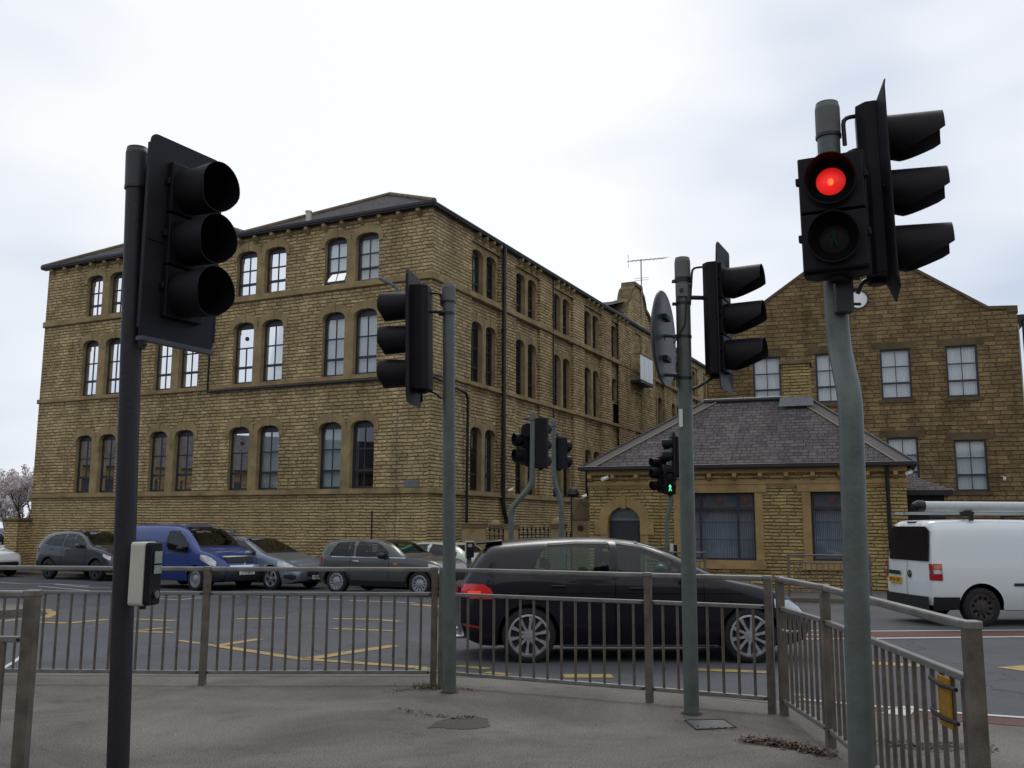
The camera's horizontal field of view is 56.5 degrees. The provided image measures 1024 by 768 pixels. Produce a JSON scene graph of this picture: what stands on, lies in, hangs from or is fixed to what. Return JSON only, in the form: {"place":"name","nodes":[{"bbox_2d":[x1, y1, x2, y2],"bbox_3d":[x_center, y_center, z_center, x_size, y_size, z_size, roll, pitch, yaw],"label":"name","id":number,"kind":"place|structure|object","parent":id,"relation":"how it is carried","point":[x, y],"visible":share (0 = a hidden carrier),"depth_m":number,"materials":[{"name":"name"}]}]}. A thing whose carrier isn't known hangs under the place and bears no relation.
{"place":"outdoors","nodes":[
{"label":"outdoors","id":0,"kind":"place"},
{"bbox_2d":[16,570,112,574],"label":"pavement","id":1,"kind":"structure","parent":0,"point":[75,572],"depth_m":36.05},
{"bbox_2d":[0,469,22,505],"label":"blossom tree","id":2,"kind":"object","parent":1,"relation":"on","point":[7,490],"visible":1,"depth_m":42.36,"materials":[{"name":"pink plant"}]},
{"bbox_2d":[0,470,33,523],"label":"blossom tree","id":3,"kind":"object","parent":1,"relation":"on","point":[17,497],"visible":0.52,"depth_m":44.49,"materials":[{"name":"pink plant"}]},
{"bbox_2d":[2,518,32,565],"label":"gate pier","id":4,"kind":"structure","parent":1,"relation":"on","point":[16,534],"depth_m":37.61,"materials":[{"name":"stone"}]},
{"bbox_2d":[465,541,473,567],"bbox_3d":[-0.801,3.597,17.830,0.165,1.302,0.159,0,-8,0],"label":"push button post","id":5,"kind":"object","parent":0,"point":[469,550],"visible":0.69,"depth_m":17.83,"materials":[{"name":"grey paint"}]},
{"bbox_2d":[488,519,501,539],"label":"gate pier","id":6,"kind":"structure","parent":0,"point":[495,523],"depth_m":30.05,"materials":[{"name":"stone"}]},
{"bbox_2d":[0,676,1023,767],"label":"pavement","id":7,"kind":"structure","parent":0,"point":[289,721],"depth_m":7.12,"materials":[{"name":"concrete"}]},
{"bbox_2d":[0,589,42,767],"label":"guardrail","id":8,"kind":"object","parent":7,"relation":"on","point":[28,638],"visible":1,"depth_m":5.42,"materials":[{"name":"grey metal"}]},
{"bbox_2d":[0,565,211,684],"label":"guardrail","id":9,"kind":"object","parent":7,"relation":"on","point":[204,638],"visible":0.88,"depth_m":9.11,"materials":[{"name":"grey metal"}]},
{"bbox_2d":[106,134,239,767],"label":"traffic signal","id":10,"kind":"object","parent":7,"relation":"on","point":[180,246],"visible":1,"depth_m":5.50,"materials":[{"name":"paint"}]},
{"bbox_2d":[206,567,438,684],"bbox_3d":[-1.806,2.312,9.139,2.182,1.102,0.068,1,-8,-2],"label":"guardrail","id":11,"kind":"object","parent":7,"relation":"on","point":[433,593],"visible":0.98,"depth_m":9.13,"materials":[{"name":"grey metal"}]},
{"bbox_2d":[377,268,458,693],"bbox_3d":[-0.879,0.866,8.862,0.817,3.892,0.511,0,-8,0],"label":"traffic signal","id":12,"kind":"object","parent":7,"relation":"on","point":[412,338],"visible":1,"depth_m":8.94,"materials":[{"name":"grey paint"}]},
{"bbox_2d":[394,680,465,689],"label":"weeds","id":13,"kind":"object","parent":7,"relation":"on","point":[424,687],"visible":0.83,"depth_m":8.88,"materials":[{"name":"green"}]},
{"bbox_2d":[390,707,474,719],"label":"leaf litter","id":14,"kind":"object","parent":7,"relation":"on","point":[430,714],"visible":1,"depth_m":7.59,"materials":[{"name":"brown plant"}]},
{"bbox_2d":[428,715,489,728],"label":"asphalt patch","id":15,"kind":"structure","parent":7,"relation":"in","point":[473,722],"depth_m":7.29,"materials":[{"name":"grey asphalt"}]},
{"bbox_2d":[438,567,653,702],"bbox_3d":[0.262,2.259,8.717,2.108,1.102,0.069,-4,-9,24],"label":"guardrail","id":16,"kind":"object","parent":7,"relation":"on","point":[648,639],"visible":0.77,"depth_m":8.63,"materials":[{"name":"grey metal"}]},
{"bbox_2d":[650,242,768,715],"bbox_3d":[1.660,0.744,8.007,1.048,3.903,0.768,0,-8,0],"label":"traffic signal","id":17,"kind":"object","parent":7,"relation":"on","point":[725,319],"visible":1,"depth_m":8.05,"materials":[{"name":"grey paint"}]},
{"bbox_2d":[684,719,736,729],"bbox_3d":[1.519,2.605,7.291,0.328,0.011,0.365,1,-9,-5],"label":"manhole cover","id":18,"kind":"object","parent":7,"relation":"on","point":[706,724],"visible":1,"depth_m":7.30,"materials":[{"name":"metal"}]},
{"bbox_2d":[651,573,776,713],"bbox_3d":[1.686,2.166,8.050,1.042,1.102,0.068,-4,-9,27],"label":"guardrail","id":19,"kind":"object","parent":7,"relation":"on","point":[770,697],"visible":0.97,"depth_m":7.95,"materials":[{"name":"grey metal"}]},
{"bbox_2d":[734,733,841,756],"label":"leaf litter","id":20,"kind":"object","parent":7,"relation":"on","point":[754,739],"visible":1,"depth_m":6.56,"materials":[{"name":"brown plant"}]},
{"bbox_2d":[774,576,836,747],"bbox_3d":[2.198,2.042,7.199,0.069,1.102,1.188,0,-8,0],"label":"guardrail","id":21,"kind":"object","parent":7,"relation":"on","point":[786,703],"visible":0.9,"depth_m":7.12,"materials":[{"name":"grey metal"}]},
{"bbox_2d":[795,79,954,767],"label":"traffic signal","id":22,"kind":"object","parent":7,"relation":"on","point":[857,199],"visible":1,"depth_m":5.03,"materials":[{"name":"grey paint"}]},
{"bbox_2d":[822,585,990,767],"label":"guardrail","id":23,"kind":"object","parent":7,"relation":"on","point":[971,677],"visible":0.88,"depth_m":4.69,"materials":[{"name":"grey metal"}]},
{"bbox_2d":[876,738,998,751],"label":"leaf litter","id":24,"kind":"object","parent":7,"relation":"on","point":[922,743],"visible":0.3,"depth_m":6.59,"materials":[{"name":"brown plant"}]},
{"bbox_2d":[0,528,1023,717],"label":"road","id":25,"kind":"structure","parent":0,"point":[1005,691],"depth_m":13.26,"materials":[{"name":"grey asphalt"}]},
{"bbox_2d":[0,545,21,575],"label":"hatchback","id":26,"kind":"object","parent":25,"relation":"on","point":[8,557],"visible":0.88,"depth_m":34.23,"materials":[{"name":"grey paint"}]},
{"bbox_2d":[0,604,22,618],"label":"traffic island","id":27,"kind":"structure","parent":25,"relation":"on","point":[10,611],"depth_m":17.25,"materials":[{"name":"concrete"}]},
{"bbox_2d":[0,464,33,529],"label":"blossom tree","id":28,"kind":"object","parent":25,"relation":"on","point":[23,473],"visible":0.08,"depth_m":49.21,"materials":[{"name":"pink plant"}]},
{"bbox_2d":[36,530,113,580],"bbox_3d":[-14.220,5.821,32.526,4.430,1.645,2.162,-5,-10,31],"label":"compact suv","id":29,"kind":"object","parent":25,"relation":"on","point":[83,548],"visible":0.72,"depth_m":32.16,"materials":[{"name":"grey paint"}]},
{"bbox_2d":[0,572,321,582],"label":"kerb","id":30,"kind":"structure","parent":25,"relation":"on","point":[58,574],"depth_m":34.40,"materials":[{"name":"concrete"}]},
{"bbox_2d":[136,524,263,590],"bbox_3d":[-9.139,4.942,27.429,4.596,1.810,2.211,-6,-10,34],"label":"panel van","id":31,"kind":"object","parent":25,"relation":"on","point":[183,545],"visible":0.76,"depth_m":26.55,"materials":[{"name":"blue paint"}]},
{"bbox_2d":[202,537,320,589],"bbox_3d":[-7.313,5.199,27.847,4.435,1.450,2.139,-5,-10,30],"label":"hatchback","id":32,"kind":"object","parent":25,"relation":"on","point":[269,552],"visible":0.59,"depth_m":26.82,"materials":[{"name":"silver metal"}]},
{"bbox_2d":[215,646,437,671],"bbox_3d":[-2.418,3.350,11.645,3.942,0.028,0.438,-6,-10,35],"label":"road marking","id":33,"kind":"object","parent":25,"relation":"on","point":[295,657],"visible":0.87,"depth_m":11.43,"materials":[{"name":"yellow paint"}]},
{"bbox_2d":[300,645,396,659],"bbox_3d":[-2.061,3.455,12.290,0.208,0.019,1.777,-5,-10,31],"label":"road marking","id":34,"kind":"object","parent":25,"relation":"on","point":[350,652],"visible":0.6,"depth_m":12.22,"materials":[{"name":"yellow paint"}]},
{"bbox_2d":[27,192,708,569],"bbox_3d":[-0.565,3.042,55.683,19.332,15.380,48.022,-4,-9,25],"label":"mill","id":35,"kind":"object","parent":25,"relation":"on","point":[283,416],"visible":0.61,"depth_m":34.42,"materials":[{"name":"stone"}]},
{"bbox_2d":[73,427,95,492],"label":"window","id":36,"kind":"structure","parent":35,"relation":"in","point":[86,442],"depth_m":37.30,"materials":[{"name":"grey glass"}]},
{"bbox_2d":[80,333,101,395],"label":"window","id":37,"kind":"structure","parent":35,"relation":"in","point":[92,348],"depth_m":37.86,"materials":[{"name":"glass"}]},
{"bbox_2d":[84,268,106,315],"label":"window","id":38,"kind":"structure","parent":35,"relation":"in","point":[97,283],"depth_m":38.29,"materials":[{"name":"grey paint"}]},
{"bbox_2d":[96,426,116,492],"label":"window","id":39,"kind":"structure","parent":35,"relation":"in","point":[109,441],"depth_m":36.73,"materials":[{"name":"grey glass"}]},
{"bbox_2d":[102,330,120,393],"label":"window","id":40,"kind":"structure","parent":35,"relation":"in","point":[114,346],"depth_m":37.31,"materials":[{"name":"white glass"}]},
{"bbox_2d":[107,264,122,312],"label":"window","id":41,"kind":"structure","parent":35,"relation":"in","point":[117,287],"depth_m":37.77,"materials":[{"name":"grey paint"}]},
{"bbox_2d":[146,423,170,491],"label":"window","id":42,"kind":"structure","parent":35,"relation":"in","point":[160,439],"depth_m":35.55,"materials":[{"name":"grey glass"}]},
{"bbox_2d":[156,345,171,389],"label":"window","id":43,"kind":"structure","parent":35,"relation":"in","point":[164,353],"depth_m":36.09,"materials":[{"name":"glass"}]},
{"bbox_2d":[171,421,197,490],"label":"window","id":44,"kind":"structure","parent":35,"relation":"in","point":[186,438],"depth_m":34.98,"materials":[{"name":"grey glass"}]},
{"bbox_2d":[181,350,198,387],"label":"window","id":45,"kind":"structure","parent":35,"relation":"in","point":[189,362],"depth_m":35.50,"materials":[{"name":"glass"}]},
{"bbox_2d":[225,418,252,490],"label":"window","id":46,"kind":"structure","parent":35,"relation":"in","point":[240,436],"depth_m":33.83,"materials":[{"name":"grey glass"}]},
{"bbox_2d":[230,314,257,383],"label":"window","id":47,"kind":"structure","parent":35,"relation":"in","point":[245,332],"depth_m":34.40,"materials":[{"name":"white glass"}]},
{"bbox_2d":[233,243,260,296],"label":"window","id":48,"kind":"structure","parent":35,"relation":"in","point":[248,262],"depth_m":34.82,"materials":[{"name":"glass"}]},
{"bbox_2d":[254,416,282,489],"bbox_3d":[-8.487,2.412,33.171,1.172,2.549,0.793,0,-8,0],"label":"window","id":49,"kind":"structure","parent":35,"relation":"in","point":[269,446],"depth_m":33.34,"materials":[{"name":"grey glass"}]},
{"bbox_2d":[258,310,286,381],"bbox_3d":[-8.470,-1.332,33.728,1.172,2.539,0.793,0,-8,0],"label":"window","id":50,"kind":"structure","parent":35,"relation":"in","point":[273,351],"depth_m":33.82,"materials":[{"name":"white glass"}]},
{"bbox_2d":[261,238,289,292],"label":"window","id":51,"kind":"structure","parent":35,"relation":"in","point":[277,257],"depth_m":34.23,"materials":[{"name":"glass"}]},
{"bbox_2d":[314,413,345,488],"bbox_3d":[-6.113,2.250,32.005,1.162,2.549,0.789,0,-8,0],"label":"window","id":52,"kind":"structure","parent":35,"relation":"in","point":[331,439],"depth_m":32.17,"materials":[{"name":"grey glass"}]},
{"bbox_2d":[318,303,348,376],"bbox_3d":[-6.096,-1.495,32.563,1.162,2.539,0.789,0,-8,0],"label":"window","id":53,"kind":"structure","parent":35,"relation":"in","point":[335,323],"depth_m":32.73,"materials":[{"name":"glass"}]},
{"bbox_2d":[321,228,351,284],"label":"window","id":54,"kind":"structure","parent":35,"relation":"in","point":[336,266],"depth_m":33.11,"materials":[{"name":"clear glass"}]},
{"bbox_2d":[346,411,378,488],"bbox_3d":[-4.879,2.174,31.457,1.272,2.549,0.350,-4,-9,26],"label":"window","id":55,"kind":"structure","parent":35,"relation":"in","point":[373,421],"depth_m":31.58,"materials":[{"name":"grey paint"}]},
{"bbox_2d":[350,299,381,373],"bbox_3d":[-4.920,-1.575,31.986,1.162,2.539,0.789,0,-8,0],"label":"window","id":56,"kind":"structure","parent":35,"relation":"in","point":[366,332],"depth_m":32.15,"materials":[{"name":"glass"}]},
{"bbox_2d":[352,223,383,280],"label":"window","id":57,"kind":"structure","parent":35,"relation":"in","point":[368,263],"depth_m":32.57,"materials":[{"name":"glass"}]},
{"bbox_2d":[470,418,482,490],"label":"window","id":58,"kind":"structure","parent":35,"relation":"in","point":[475,423],"depth_m":33.65,"materials":[{"name":"glass"}]},
{"bbox_2d":[471,313,483,381],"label":"window","id":59,"kind":"structure","parent":35,"relation":"in","point":[474,317],"depth_m":34.24,"materials":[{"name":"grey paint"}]},
{"bbox_2d":[472,242,484,292],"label":"window","id":60,"kind":"structure","parent":35,"relation":"in","point":[474,246],"depth_m":34.68,"materials":[{"name":"grey paint"}]},
{"bbox_2d":[483,421,496,491],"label":"window","id":61,"kind":"structure","parent":35,"relation":"in","point":[489,425],"depth_m":34.66,"materials":[{"name":"grey paint"}]},
{"bbox_2d":[484,319,497,385],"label":"window","id":62,"kind":"structure","parent":35,"relation":"in","point":[487,323],"depth_m":35.24,"materials":[{"name":"grey paint"}]},
{"bbox_2d":[485,250,498,299],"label":"window","id":63,"kind":"structure","parent":35,"relation":"in","point":[487,254],"depth_m":35.67,"materials":[{"name":"grey paint"}]},
{"bbox_2d":[515,428,520,493],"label":"window","id":64,"kind":"structure","parent":35,"relation":"in","point":[517,430],"depth_m":36.79,"materials":[{"name":"black glass"}]},
{"bbox_2d":[516,332,525,394],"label":"window","id":65,"kind":"structure","parent":35,"relation":"in","point":[519,335],"depth_m":37.53,"materials":[{"name":"grey paint"}]},
{"bbox_2d":[516,267,526,312],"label":"window","id":66,"kind":"structure","parent":35,"relation":"in","point":[521,272],"depth_m":37.96,"materials":[{"name":"black glass"}]},
{"bbox_2d":[526,337,537,397],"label":"window","id":67,"kind":"structure","parent":35,"relation":"in","point":[530,340],"depth_m":38.51,"materials":[{"name":"grey paint"}]},
{"bbox_2d":[526,274,537,318],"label":"window","id":68,"kind":"structure","parent":35,"relation":"in","point":[528,276],"depth_m":38.94,"materials":[{"name":"black glass"}]},
{"bbox_2d":[554,347,561,405],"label":"window","id":69,"kind":"structure","parent":35,"relation":"in","point":[556,352],"depth_m":40.79,"materials":[{"name":"grey paint"}]},
{"bbox_2d":[561,352,571,407],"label":"window","id":70,"kind":"structure","parent":35,"relation":"in","point":[565,355],"depth_m":41.73,"materials":[{"name":"grey paint"}]},
{"bbox_2d":[592,365,599,416],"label":"window","id":71,"kind":"structure","parent":35,"relation":"in","point":[594,368],"depth_m":45.00,"materials":[{"name":"black glass"}]},
{"bbox_2d":[319,538,466,596],"bbox_3d":[-3.043,4.805,25.149,3.982,1.410,2.125,-4,-9,24],"label":"hatchback","id":72,"kind":"object","parent":25,"relation":"on","point":[337,553],"visible":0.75,"depth_m":24.62,"materials":[{"name":"grey paint"}]},
{"bbox_2d":[376,542,481,588],"bbox_3d":[-2.330,5.234,27.550,4.650,1.330,2.177,-4,-9,26],"label":"saloon car","id":73,"kind":"object","parent":25,"relation":"on","point":[434,548],"visible":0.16,"depth_m":26.80,"materials":[{"name":"grey paint"}]},
{"bbox_2d":[460,523,487,548],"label":"gate pier","id":74,"kind":"structure","parent":25,"relation":"on","point":[475,532],"depth_m":28.68,"materials":[{"name":"stone"}]},
{"bbox_2d":[503,524,519,540],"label":"gate pier","id":75,"kind":"structure","parent":25,"relation":"on","point":[505,527],"depth_m":29.22,"materials":[{"name":"stone"}]},
{"bbox_2d":[4,673,1023,726],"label":"kerb","id":76,"kind":"structure","parent":25,"relation":"on","point":[347,675],"depth_m":9.59,"materials":[{"name":"concrete"}]},
{"bbox_2d":[563,674,613,677],"bbox_3d":[0.818,3.141,10.256,0.534,0.003,0.276,0,-8,0],"label":"road marking","id":77,"kind":"object","parent":25,"relation":"on","point":[587,675],"visible":0.8,"depth_m":10.21,"materials":[{"name":"yellow paint"}]},
{"bbox_2d":[456,537,807,662],"bbox_3d":[1.478,2.730,12.315,4.486,1.475,2.186,0,-8,-1],"label":"hatchback","id":78,"kind":"object","parent":25,"relation":"on","point":[523,554],"visible":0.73,"depth_m":11.44,"materials":[{"name":"black paint"}]},
{"bbox_2d":[698,668,766,672],"bbox_3d":[2.495,3.220,10.699,0.828,0.005,0.208,-2,-9,14],"label":"road marking","id":79,"kind":"object","parent":25,"relation":"on","point":[730,670],"visible":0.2,"depth_m":10.71,"materials":[{"name":"yellow paint"}]},
{"bbox_2d":[788,597,870,604],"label":"kerb","id":80,"kind":"structure","parent":25,"relation":"on","point":[815,600],"depth_m":22.09,"materials":[{"name":"concrete"}]},
{"bbox_2d":[708,269,1023,519],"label":"gabled building","id":81,"kind":"structure","parent":25,"relation":"on","point":[938,363],"depth_m":38.67,"materials":[{"name":"brown brick"}]},
{"bbox_2d":[753,357,781,396],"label":"window","id":82,"kind":"structure","parent":81,"relation":"in","point":[766,372],"depth_m":41.04,"materials":[{"name":"white glass"}]},
{"bbox_2d":[815,354,836,402],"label":"window","id":83,"kind":"structure","parent":81,"relation":"in","point":[825,387],"depth_m":40.20,"materials":[{"name":"grey glass"}]},
{"bbox_2d":[853,290,868,308],"bbox_3d":[14.524,-3.545,39.973,0.820,0.820,0.050,-3,-9,20],"label":"satellite dish","id":84,"kind":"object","parent":81,"relation":"in","point":[862,298],"depth_m":39.93,"materials":[{"name":"grey paint"}]},
{"bbox_2d":[879,349,912,399],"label":"window","id":85,"kind":"structure","parent":81,"relation":"in","point":[895,364],"depth_m":39.25,"materials":[{"name":"white glass"}]},
{"bbox_2d":[887,437,919,477],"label":"window","id":86,"kind":"structure","parent":81,"relation":"in","point":[908,446],"depth_m":38.69,"materials":[{"name":"white glass"}]},
{"bbox_2d":[945,345,979,397],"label":"window","id":87,"kind":"structure","parent":81,"relation":"in","point":[962,375],"depth_m":38.38,"materials":[{"name":"white glass"}]},
{"bbox_2d":[953,439,989,491],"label":"window","id":88,"kind":"structure","parent":81,"relation":"in","point":[971,463],"depth_m":37.79,"materials":[{"name":"white glass"}]},
{"bbox_2d":[794,700,1023,725],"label":"kerb","id":89,"kind":"structure","parent":25,"relation":"on","point":[1006,720],"depth_m":7.92,"materials":[{"name":"grey concrete"}]},
{"bbox_2d":[806,630,1023,638],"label":"cycle lane","id":90,"kind":"structure","parent":25,"relation":"on","point":[888,634],"depth_m":14.97,"materials":[{"name":"red asphalt"}]},
{"bbox_2d":[906,475,952,519],"bbox_3d":[12.954,4.692,31.438,2.855,3.695,2.650,-3,-9,20],"label":"porch","id":91,"kind":"object","parent":25,"relation":"on","point":[917,488],"visible":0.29,"depth_m":30.33,"materials":[{"name":"black stone"}]},
{"bbox_2d":[886,512,1023,626],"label":"panel van","id":92,"kind":"object","parent":25,"relation":"on","point":[970,568],"visible":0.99,"depth_m":16.54,"materials":[{"name":"white paint"},{"name":"dark glass"},{"name":"rubber"}]},
{"bbox_2d":[894,512,1023,514],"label":"ladder","id":93,"kind":"object","parent":92,"relation":"on","point":[946,513],"visible":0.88,"depth_m":17.50,"materials":[{"name":"silver metal"}]},
{"bbox_2d":[911,500,1023,511],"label":"roof tube","id":94,"kind":"object","parent":92,"relation":"on","point":[935,506],"visible":1,"depth_m":16.88,"materials":[{"name":"grey"}]},
{"bbox_2d":[0,0,1023,527],"label":"sky","id":95,"kind":"structure","parent":0,"point":[589,138],"materials":[{"name":"white"}]},
{"bbox_2d":[508,411,551,539],"bbox_3d":[0.360,2.453,18.628,0.797,3.819,0.583,-1,-9,8],"label":"traffic signal","id":96,"kind":"object","parent":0,"point":[531,440],"visible":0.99,"depth_m":18.60,"materials":[{"name":"grey paint"}]},
{"bbox_2d":[551,418,572,569],"bbox_3d":[1.076,2.764,21.099,0.475,3.998,0.324,6,-10,-32],"label":"traffic signal","id":97,"kind":"object","parent":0,"point":[561,447],"visible":0.98,"depth_m":21.12,"materials":[{"name":"grey paint"}]},
{"bbox_2d":[772,589,886,599],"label":"pavement","id":98,"kind":"structure","parent":0,"point":[882,595],"depth_m":23.39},
{"bbox_2d":[549,517,567,569],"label":"gate pier","id":99,"kind":"structure","parent":98,"relation":"on","point":[554,526],"depth_m":29.54,"materials":[{"name":"stone"}]},
{"bbox_2d":[518,525,548,568],"bbox_3d":[0.616,5.331,29.942,1.136,1.783,0.069,0,-8,0],"label":"iron railing","id":100,"kind":"object","parent":99,"relation":"attached to","point":[531,534],"visible":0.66,"depth_m":30.02,"materials":[{"name":"black metal"}]},
{"bbox_2d":[562,487,582,569],"bbox_3d":[1.807,4.559,28.541,0.640,2.925,0.346,0,-8,0],"label":"lamp post","id":101,"kind":"object","parent":98,"relation":"on","point":[572,492],"visible":0.73,"depth_m":28.60,"materials":[{"name":"black metal"}]},
{"bbox_2d":[570,499,589,569],"bbox_3d":[2.073,4.814,29.075,0.557,2.581,0.557,0,-8,0],"label":"stone pedestal","id":102,"kind":"object","parent":98,"relation":"on","point":[580,514],"visible":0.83,"depth_m":28.90,"materials":[{"name":"stone"}]},
{"bbox_2d":[649,430,678,571],"bbox_3d":[3.984,3.259,24.515,0.572,4.129,0.837,7,-11,-37],"label":"traffic signal","id":103,"kind":"object","parent":98,"relation":"on","point":[665,475],"visible":0.96,"depth_m":24.48,"materials":[{"name":"grey paint"}]},
{"bbox_2d":[641,552,706,571],"bbox_3d":[4.037,4.697,23.775,1.626,1.022,0.068,-3,-9,20],"label":"guardrail","id":104,"kind":"object","parent":98,"relation":"on","point":[653,560],"visible":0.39,"depth_m":23.88,"materials":[{"name":"grey metal"}]},
{"bbox_2d":[578,359,917,591],"bbox_3d":[7.287,2.904,29.205,9.286,7.124,5.834,-3,-9,20],"label":"gatehouse","id":105,"kind":"object","parent":98,"relation":"on","point":[767,484],"visible":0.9,"depth_m":26.92,"materials":[{"name":"stone"}]},
{"bbox_2d":[609,520,640,570],"bbox_3d":[3.323,4.924,27.772,0.955,1.871,0.070,-3,-9,20],"label":"door","id":106,"kind":"structure","parent":105,"relation":"in","point":[619,529],"depth_m":27.76,"materials":[{"name":"grey paint"}]},
{"bbox_2d":[695,493,756,560],"bbox_3d":[5.865,4.027,26.964,1.986,1.870,0.904,0,-8,0],"label":"window","id":107,"kind":"structure","parent":105,"relation":"in","point":[725,529],"depth_m":26.95,"materials":[{"name":"grey glass"}]},
{"bbox_2d":[810,492,841,560],"bbox_3d":[8.726,3.867,25.908,1.085,1.860,0.567,0,-8,0],"label":"window","id":108,"kind":"structure","parent":105,"relation":"in","point":[826,511],"depth_m":26.01,"materials":[{"name":"grey glass"}]},
{"bbox_2d":[787,554,872,596],"bbox_3d":[7.486,4.532,22.498,1.896,1.002,0.068,-3,-9,20],"label":"guardrail","id":109,"kind":"object","parent":98,"relation":"on","point":[822,563],"visible":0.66,"depth_m":22.60,"materials":[{"name":"grey metal"}]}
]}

